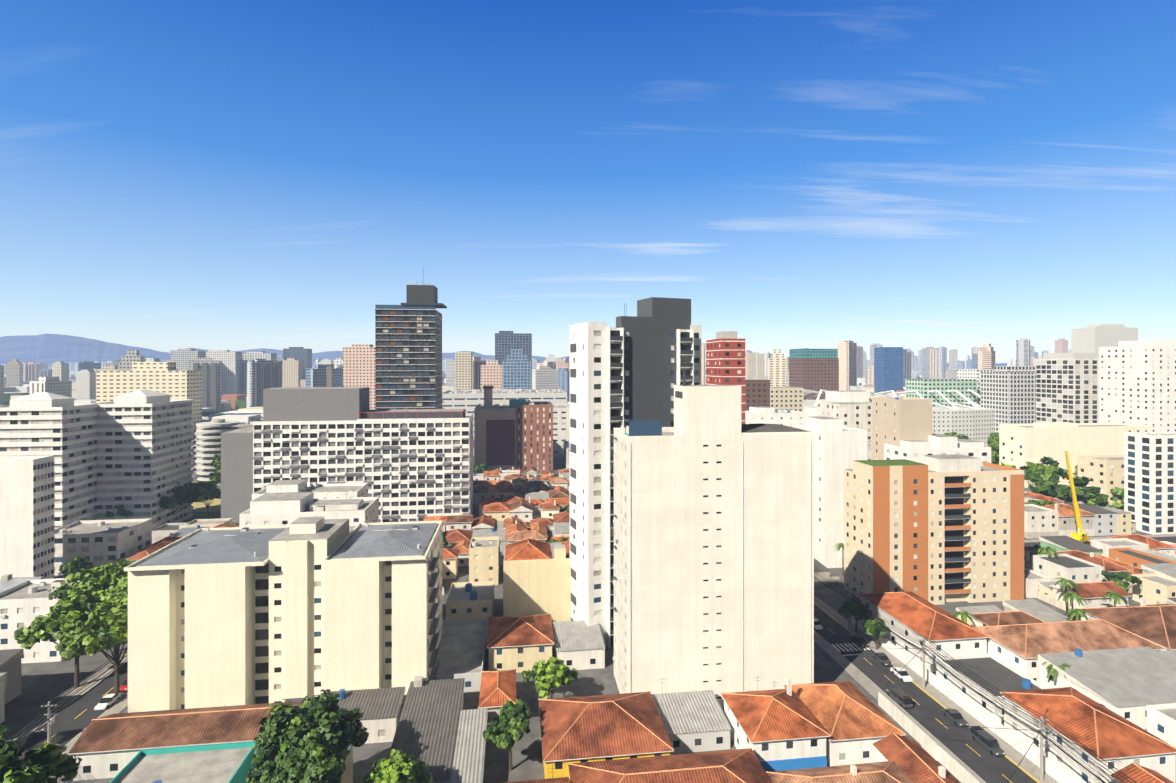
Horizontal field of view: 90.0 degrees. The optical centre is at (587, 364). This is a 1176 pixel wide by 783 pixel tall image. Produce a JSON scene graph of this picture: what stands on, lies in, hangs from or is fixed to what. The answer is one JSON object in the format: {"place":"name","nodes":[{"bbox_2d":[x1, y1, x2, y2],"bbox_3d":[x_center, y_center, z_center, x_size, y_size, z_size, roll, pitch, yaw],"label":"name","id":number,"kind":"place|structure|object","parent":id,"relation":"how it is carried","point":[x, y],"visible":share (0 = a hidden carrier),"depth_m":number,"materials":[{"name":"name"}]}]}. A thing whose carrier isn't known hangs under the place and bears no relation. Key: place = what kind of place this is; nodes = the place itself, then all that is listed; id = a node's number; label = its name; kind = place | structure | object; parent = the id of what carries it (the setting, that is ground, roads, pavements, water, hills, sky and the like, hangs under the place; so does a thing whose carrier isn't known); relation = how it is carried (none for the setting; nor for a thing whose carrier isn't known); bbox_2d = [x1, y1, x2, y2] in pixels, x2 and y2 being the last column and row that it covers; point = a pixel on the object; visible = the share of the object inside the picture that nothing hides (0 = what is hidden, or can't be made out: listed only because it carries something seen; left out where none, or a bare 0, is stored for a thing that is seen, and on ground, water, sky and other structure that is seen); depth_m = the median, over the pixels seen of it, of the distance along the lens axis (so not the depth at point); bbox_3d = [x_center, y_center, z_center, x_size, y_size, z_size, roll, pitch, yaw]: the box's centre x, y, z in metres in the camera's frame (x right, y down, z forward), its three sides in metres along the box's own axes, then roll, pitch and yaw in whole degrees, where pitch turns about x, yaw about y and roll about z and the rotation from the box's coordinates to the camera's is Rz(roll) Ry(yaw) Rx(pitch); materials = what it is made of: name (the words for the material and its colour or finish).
{"place":"outdoors","nodes":[
{"label":"outdoors","id":0,"kind":"place"},
{"bbox_2d":[0,455,54,578],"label":"white building","id":1,"kind":"structure","parent":0,"point":[27,515],"depth_m":153.52,"materials":[{"name":"paint"}]},
{"bbox_2d":[1,651,127,764],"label":"road","id":2,"kind":"structure","parent":0,"point":[71,724],"depth_m":102.96,"materials":[{"name":"grey asphalt"}]},
{"bbox_2d":[180,486,220,522],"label":"park ground","id":3,"kind":"structure","parent":0,"point":[199,510],"depth_m":245.46,"materials":[{"name":"beige plant"}]},
{"bbox_2d":[196,419,239,485],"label":"apartment building","id":4,"kind":"structure","parent":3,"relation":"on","point":[211,444],"depth_m":296.25,"materials":[{"name":"concrete"}]},
{"bbox_2d":[0,334,1006,366],"bbox_3d":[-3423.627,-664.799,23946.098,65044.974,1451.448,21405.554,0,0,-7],"label":"mountain ridge","id":5,"kind":"structure","parent":0,"point":[50,349],"depth_m":21868.79,"materials":[{"name":"blue"}]},
{"bbox_2d":[483,386,525,465],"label":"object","id":6,"kind":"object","parent":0,"point":[500,442],"visible":0.81,"depth_m":331.89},
{"bbox_2d":[553,404,569,453],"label":"white office building","id":7,"kind":"structure","parent":0,"point":[561,423],"depth_m":400.20,"materials":[{"name":"white paint"}]},
{"bbox_2d":[0,367,1157,782],"bbox_3d":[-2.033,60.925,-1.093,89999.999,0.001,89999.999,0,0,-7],"label":"ground","id":8,"kind":"structure","parent":0,"point":[42,683],"depth_m":110.94,"materials":[{"name":"grey asphalt"}]},
{"bbox_2d":[0,578,78,663],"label":"building","id":9,"kind":"structure","parent":8,"relation":"on","point":[25,603],"depth_m":120.26,"materials":[{"name":"paint"}]},
{"bbox_2d":[0,392,100,528],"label":"white banded block","id":10,"kind":"structure","parent":8,"relation":"on","point":[62,429],"depth_m":193.34,"materials":[{"name":"clear paint"}]},
{"bbox_2d":[54,518,151,574],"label":"building","id":11,"kind":"structure","parent":8,"relation":"on","point":[97,542],"depth_m":172.15,"materials":[{"name":"paint"}]},
{"bbox_2d":[0,518,238,723],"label":"houses","id":12,"kind":"structure","parent":8,"relation":"on","point":[165,534],"depth_m":147.37,"materials":[{"name":"white paint"}]},
{"bbox_2d":[82,390,192,528],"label":"white banded block","id":13,"kind":"structure","parent":8,"relation":"on","point":[144,450],"depth_m":209.60,"materials":[{"name":"clear paint"}]},
{"bbox_2d":[192,421,252,471],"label":"apartment building","id":14,"kind":"structure","parent":8,"relation":"on","point":[241,425],"depth_m":332.77,"materials":[{"name":"concrete"}]},
{"bbox_2d":[0,547,531,782],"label":"trees","id":15,"kind":"object","parent":8,"relation":"on","point":[315,738],"visible":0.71,"depth_m":79.34,"materials":[{"name":"green plant"}]},
{"bbox_2d":[124,517,441,712],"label":"cream apartment building","id":16,"kind":"structure","parent":8,"relation":"on","point":[299,608],"depth_m":102.56,"materials":[{"name":"paint"}]},
{"bbox_2d":[239,491,378,526],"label":"white block","id":17,"kind":"structure","parent":8,"relation":"on","point":[278,509],"depth_m":154.07,"materials":[{"name":"paint"}]},
{"bbox_2d":[252,479,367,499],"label":"white block","id":18,"kind":"structure","parent":8,"relation":"on","point":[337,490],"depth_m":190.25,"materials":[{"name":"paint"}]},
{"bbox_2d":[338,744,352,782],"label":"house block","id":19,"kind":"structure","parent":8,"relation":"on","point":[347,775],"depth_m":81.94,"materials":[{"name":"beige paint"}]},
{"bbox_2d":[221,387,472,524],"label":"apartment building","id":20,"kind":"structure","parent":8,"relation":"on","point":[408,465],"depth_m":221.44,"materials":[{"name":"paint"}]},
{"bbox_2d":[375,282,446,409],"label":"dark glass tower","id":21,"kind":"structure","parent":8,"relation":"on","point":[408,354],"depth_m":292.86,"materials":[{"name":"grey glass"}]},
{"bbox_2d":[0,368,948,428],"bbox_3d":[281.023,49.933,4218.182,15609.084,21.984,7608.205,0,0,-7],"label":"buildings","id":22,"kind":"structure","parent":8,"relation":"on","point":[234,407],"depth_m":755.05,"materials":[{"name":"paint"},{"name":"terracotta tile"},{"name":"glass"}]},
{"bbox_2d":[388,466,569,728],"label":"house block","id":23,"kind":"structure","parent":8,"relation":"on","point":[512,504],"depth_m":208.63,"materials":[{"name":"orange tile"}]},
{"bbox_2d":[469,536,498,584],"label":"building","id":24,"kind":"structure","parent":8,"relation":"on","point":[483,558],"depth_m":162.07,"materials":[{"name":"paint"}]},
{"bbox_2d":[474,402,515,472],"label":"building","id":25,"kind":"structure","parent":8,"relation":"on","point":[498,411],"depth_m":330.70,"materials":[{"name":"grey concrete"}]},
{"bbox_2d":[442,385,566,437],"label":"building","id":26,"kind":"structure","parent":8,"relation":"on","point":[469,401],"depth_m":437.40,"materials":[{"name":"white concrete"}]},
{"bbox_2d":[473,438,569,467],"bbox_3d":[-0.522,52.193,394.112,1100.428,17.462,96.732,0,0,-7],"label":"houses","id":27,"kind":"structure","parent":8,"relation":"on","point":[566,452],"depth_m":350.99,"materials":[{"name":"white paint"}]},
{"bbox_2d":[516,400,552,470],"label":"apartment building","id":28,"kind":"structure","parent":8,"relation":"on","point":[534,433],"depth_m":336.96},
{"bbox_2d":[503,538,570,628],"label":"building","id":29,"kind":"structure","parent":8,"relation":"on","point":[536,577],"depth_m":135.60,"materials":[{"name":"beige paint"}]},
{"bbox_2d":[0,324,1137,443],"bbox_3d":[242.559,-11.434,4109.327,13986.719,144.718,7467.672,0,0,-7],"label":"distant buildings","id":30,"kind":"structure","parent":8,"relation":"on","point":[210,378],"depth_m":645.09,"materials":[{"name":"white paint"}]},
{"bbox_2d":[4,565,1136,782],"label":"utility poles and wires","id":31,"kind":"object","parent":8,"relation":"on","point":[50,720],"visible":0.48,"depth_m":92.21,"materials":[{"name":"concrete"}]},
{"bbox_2d":[58,464,1142,698],"bbox_3d":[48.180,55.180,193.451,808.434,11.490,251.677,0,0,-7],"label":"trees","id":32,"kind":"object","parent":8,"relation":"on","point":[552,672],"visible":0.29,"depth_m":126.70,"materials":[{"name":"green plant"}]},
{"bbox_2d":[105,432,1123,521],"bbox_3d":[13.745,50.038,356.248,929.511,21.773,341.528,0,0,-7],"label":"trees","id":33,"kind":"object","parent":8,"relation":"on","point":[1043,479],"visible":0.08,"depth_m":230.08,"materials":[{"name":"green plant"}]},
{"bbox_2d":[68,581,1175,782],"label":"houses","id":34,"kind":"structure","parent":8,"relation":"on","point":[1110,696],"depth_m":92.80,"materials":[{"name":"orange paint"}]},
{"bbox_2d":[228,583,791,782],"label":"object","id":35,"kind":"object","parent":34,"relation":"on","point":[468,588],"visible":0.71,"depth_m":137.35,"materials":[{"name":"blue"}]},
{"bbox_2d":[570,297,700,647],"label":"apartment tower","id":36,"kind":"structure","parent":8,"relation":"on","point":[630,367],"depth_m":129.23,"materials":[{"name":"paint"}]},
{"bbox_2d":[706,331,745,423],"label":"apartment tower","id":37,"kind":"structure","parent":8,"relation":"on","point":[725,357],"depth_m":199.08,"materials":[{"name":"paint"}]},
{"bbox_2d":[745,406,805,426],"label":"building","id":38,"kind":"structure","parent":8,"relation":"on","point":[765,415],"depth_m":260.00,"materials":[{"name":"paint"}]},
{"bbox_2d":[793,416,866,567],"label":"white tower","id":39,"kind":"structure","parent":8,"relation":"on","point":[839,447],"depth_m":176.52,"materials":[{"name":"paint"}]},
{"bbox_2d":[817,390,880,459],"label":"white tower","id":40,"kind":"structure","parent":8,"relation":"on","point":[852,408],"depth_m":233.58,"materials":[{"name":"paint"}]},
{"bbox_2d":[804,389,993,446],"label":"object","id":41,"kind":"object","parent":8,"relation":"on","point":[975,422],"visible":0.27,"depth_m":401.87,"materials":[{"name":"white concrete"}]},
{"bbox_2d":[872,397,931,459],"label":"beige tower","id":42,"kind":"structure","parent":8,"relation":"on","point":[895,420],"depth_m":210.68,"materials":[{"name":"beige stone"}]},
{"bbox_2d":[844,454,1023,604],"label":"orange beige apartments","id":43,"kind":"structure","parent":8,"relation":"on","point":[937,529],"depth_m":150.53,"materials":[{"name":"paint"}]},
{"bbox_2d":[884,434,990,465],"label":"building","id":44,"kind":"structure","parent":8,"relation":"on","point":[935,444],"depth_m":205.45,"materials":[{"name":"paint"}]},
{"bbox_2d":[835,543,1130,681],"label":"palm trees","id":45,"kind":"object","parent":8,"relation":"on","point":[1077,613],"visible":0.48,"depth_m":134.69,"materials":[{"name":"green plant"}]},
{"bbox_2d":[814,534,1175,782],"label":"houses","id":46,"kind":"structure","parent":8,"relation":"on","point":[1150,563],"depth_m":153.96,"materials":[{"name":"white paint"}]},
{"bbox_2d":[1036,352,1098,422],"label":"apartment building","id":47,"kind":"structure","parent":8,"relation":"on","point":[1067,387],"depth_m":360.34,"materials":[{"name":"white paint"}]},
{"bbox_2d":[999,422,1149,487],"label":"cream slab","id":48,"kind":"structure","parent":8,"relation":"on","point":[1020,445],"depth_m":264.48,"materials":[{"name":"paint"}]},
{"bbox_2d":[1024,488,1135,538],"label":"houses","id":49,"kind":"structure","parent":8,"relation":"on","point":[1058,519],"depth_m":209.44,"materials":[{"name":"white paint"}]},
{"bbox_2d":[1078,455,1123,509],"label":"beige block","id":50,"kind":"structure","parent":8,"relation":"on","point":[1105,473],"depth_m":233.57,"materials":[{"name":"paint"}]},
{"bbox_2d":[1099,340,1175,431],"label":"apartment building","id":51,"kind":"structure","parent":8,"relation":"on","point":[1137,381],"depth_m":300.37,"materials":[{"name":"paint"}]},
{"bbox_2d":[1124,431,1175,534],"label":"building","id":52,"kind":"structure","parent":8,"relation":"on","point":[1150,481],"depth_m":211.79,"materials":[{"name":"white paint"}]},
{"bbox_2d":[0,0,1175,362],"label":"sky","id":53,"kind":"structure","parent":0,"point":[232,175],"materials":[{"name":"blue"}]},
{"bbox_2d":[613,370,813,708],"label":"stucco tower","id":54,"kind":"structure","parent":0,"point":[713,565],"depth_m":103.93,"materials":[{"name":"beige paint"}]},
{"bbox_2d":[814,595,1057,782],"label":"road","id":55,"kind":"structure","parent":0,"point":[873,677],"depth_m":105.38,"materials":[{"name":"grey asphalt"}]},
{"bbox_2d":[17,601,1005,755],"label":"cars","id":56,"kind":"object","parent":55,"relation":"on","point":[981,736],"visible":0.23,"depth_m":103.85,"materials":[{"name":"white"}]},
{"bbox_2d":[1024,534,1175,546],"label":"road","id":57,"kind":"structure","parent":0,"point":[1171,538],"depth_m":205.53,"materials":[{"name":"grey asphalt"}]},
{"bbox_2d":[1065,451,1090,543],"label":"crane","id":58,"kind":"object","parent":57,"relation":"on","point":[1079,535],"visible":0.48,"depth_m":198.81,"materials":[{"name":"yellow metal"}]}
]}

